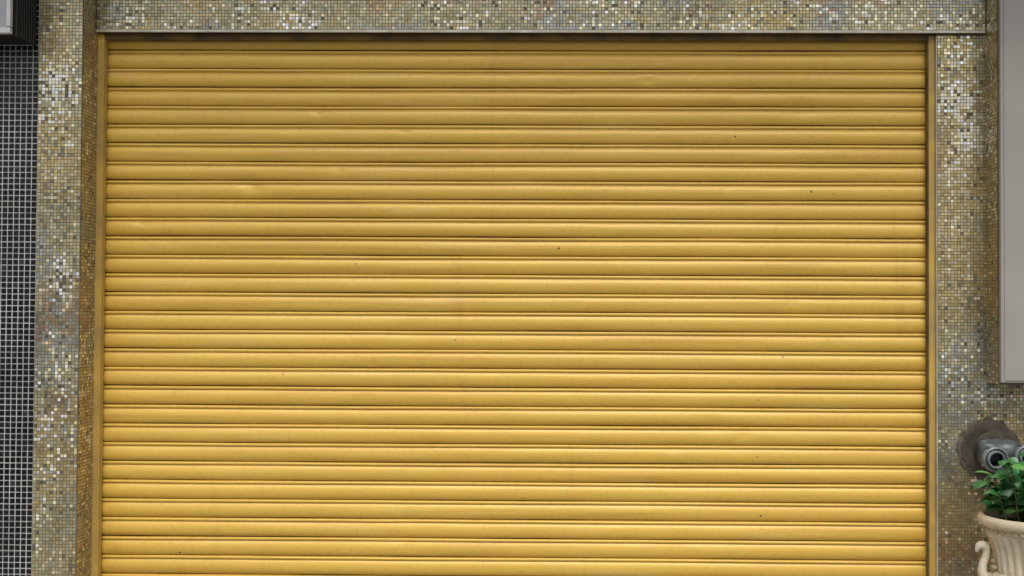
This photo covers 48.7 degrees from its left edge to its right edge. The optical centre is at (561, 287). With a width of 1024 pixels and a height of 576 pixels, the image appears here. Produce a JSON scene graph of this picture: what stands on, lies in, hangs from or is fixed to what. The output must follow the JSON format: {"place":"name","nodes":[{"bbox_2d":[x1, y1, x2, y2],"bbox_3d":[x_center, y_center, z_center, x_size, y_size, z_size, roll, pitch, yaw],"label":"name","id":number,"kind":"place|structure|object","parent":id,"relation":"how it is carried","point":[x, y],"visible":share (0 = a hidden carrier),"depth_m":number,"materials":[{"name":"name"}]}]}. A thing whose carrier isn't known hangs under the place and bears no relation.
{"place":"outdoors","nodes":[
{"label":"outdoors","id":0,"kind":"place"},
{"bbox_3d":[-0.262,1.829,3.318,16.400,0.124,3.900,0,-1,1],"label":"pavement","id":1,"kind":"structure","parent":0,"visible":0},
{"bbox_2d":[0,0,39,575],"bbox_3d":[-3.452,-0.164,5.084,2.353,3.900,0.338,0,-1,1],"label":"metal grille","id":2,"kind":"object","parent":1,"relation":"on","point":[17,305],"depth_m":4.90,"materials":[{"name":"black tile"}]},
{"bbox_2d":[0,0,38,575],"bbox_3d":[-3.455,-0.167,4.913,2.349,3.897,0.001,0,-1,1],"label":"tiles","id":3,"kind":"object","parent":2,"relation":"attached to","point":[20,234],"visible":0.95,"depth_m":4.89,"materials":[{"name":"black tile"}]},
{"bbox_2d":[0,0,36,45],"bbox_3d":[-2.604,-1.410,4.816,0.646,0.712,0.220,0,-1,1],"label":"wall mounted light box","id":4,"kind":"object","parent":3,"relation":"attached to","point":[18,22],"visible":1,"depth_m":4.78,"materials":[{"name":"black plastic"}]},
{"bbox_2d":[32,0,100,575],"bbox_3d":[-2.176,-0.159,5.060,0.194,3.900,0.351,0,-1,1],"label":"mosaic pilaster","id":5,"kind":"object","parent":1,"relation":"on","point":[64,309],"visible":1,"depth_m":4.89,"materials":[{"name":"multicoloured tile"}]},
{"bbox_2d":[91,33,935,575],"bbox_3d":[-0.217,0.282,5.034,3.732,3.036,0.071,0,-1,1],"label":"roller shutter","id":6,"kind":"object","parent":1,"relation":"on","point":[491,305],"visible":0.96,"depth_m":5.05,"materials":[{"name":"yellow paint"}]},
{"bbox_2d":[935,34,1023,575],"bbox_3d":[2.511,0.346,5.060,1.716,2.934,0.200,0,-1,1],"label":"wall","id":7,"kind":"structure","parent":1,"relation":"on","point":[960,296],"depth_m":4.98,"materials":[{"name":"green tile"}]},
{"bbox_2d":[97,0,985,35],"bbox_3d":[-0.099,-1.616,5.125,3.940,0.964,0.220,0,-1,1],"label":"lintel","id":8,"kind":"structure","parent":7,"relation":"on","point":[575,13],"depth_m":5.01,"materials":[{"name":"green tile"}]},
{"bbox_2d":[96,29,984,32],"bbox_3d":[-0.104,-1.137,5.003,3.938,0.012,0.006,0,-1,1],"label":"edge trim","id":9,"kind":"structure","parent":8,"relation":"attached to","point":[569,31],"depth_m":5.00,"materials":[{"name":"metal"}]},
{"bbox_2d":[97,0,984,29],"bbox_3d":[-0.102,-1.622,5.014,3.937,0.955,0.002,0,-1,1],"label":"front tiles","id":10,"kind":"object","parent":8,"relation":"attached to","point":[380,22],"visible":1,"depth_m":5.00,"materials":[{"name":"tile"}]},
{"bbox_2d":[935,36,937,575],"bbox_3d":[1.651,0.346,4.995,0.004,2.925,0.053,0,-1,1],"label":"corner trim","id":11,"kind":"structure","parent":7,"relation":"attached to","point":[936,369],"depth_m":4.98,"materials":[{"name":"metal"}]},
{"bbox_2d":[938,36,1023,575],"bbox_3d":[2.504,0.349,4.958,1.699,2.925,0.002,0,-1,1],"label":"front tiles","id":12,"kind":"object","parent":7,"relation":"attached to","point":[967,259],"visible":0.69,"depth_m":4.97,"materials":[{"name":"tile"}]},
{"bbox_2d":[956,415,1023,479],"bbox_3d":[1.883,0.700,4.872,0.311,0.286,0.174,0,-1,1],"label":"water pipe inlet","id":13,"kind":"object","parent":12,"relation":"attached to","point":[987,443],"visible":0.82,"depth_m":4.95,"materials":[{"name":"metal"}]},
{"bbox_2d":[984,0,1023,384],"bbox_3d":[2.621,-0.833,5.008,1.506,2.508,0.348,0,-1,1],"label":"panel frame","id":14,"kind":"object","parent":7,"relation":"on","point":[992,189],"depth_m":4.90,"materials":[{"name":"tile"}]},
{"bbox_2d":[998,0,1023,382],"bbox_3d":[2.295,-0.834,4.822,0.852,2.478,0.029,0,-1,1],"label":"window","id":15,"kind":"structure","parent":14,"relation":"attached to","point":[1011,167],"depth_m":4.81,"materials":[{"name":"grey glass"}]},
{"bbox_2d":[998,0,1023,382],"bbox_3d":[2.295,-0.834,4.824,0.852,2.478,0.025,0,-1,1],"label":"window frame","id":16,"kind":"structure","parent":15,"relation":"in","point":[1000,2],"depth_m":4.81,"materials":[{"name":"grey metal"}]},
{"bbox_2d":[975,509,1023,575],"bbox_3d":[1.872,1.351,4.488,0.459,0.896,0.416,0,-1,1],"label":"garden urn","id":17,"kind":"object","parent":1,"relation":"on","point":[1006,538],"visible":0.92,"depth_m":4.44,"materials":[{"name":"beige ceramic"}]},
{"bbox_2d":[972,452,1023,521],"bbox_3d":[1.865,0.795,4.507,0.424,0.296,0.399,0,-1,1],"label":"leafy plant","id":18,"kind":"object","parent":17,"relation":"in","point":[1006,498],"visible":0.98,"depth_m":4.49,"materials":[{"name":"green plant"}]}
]}

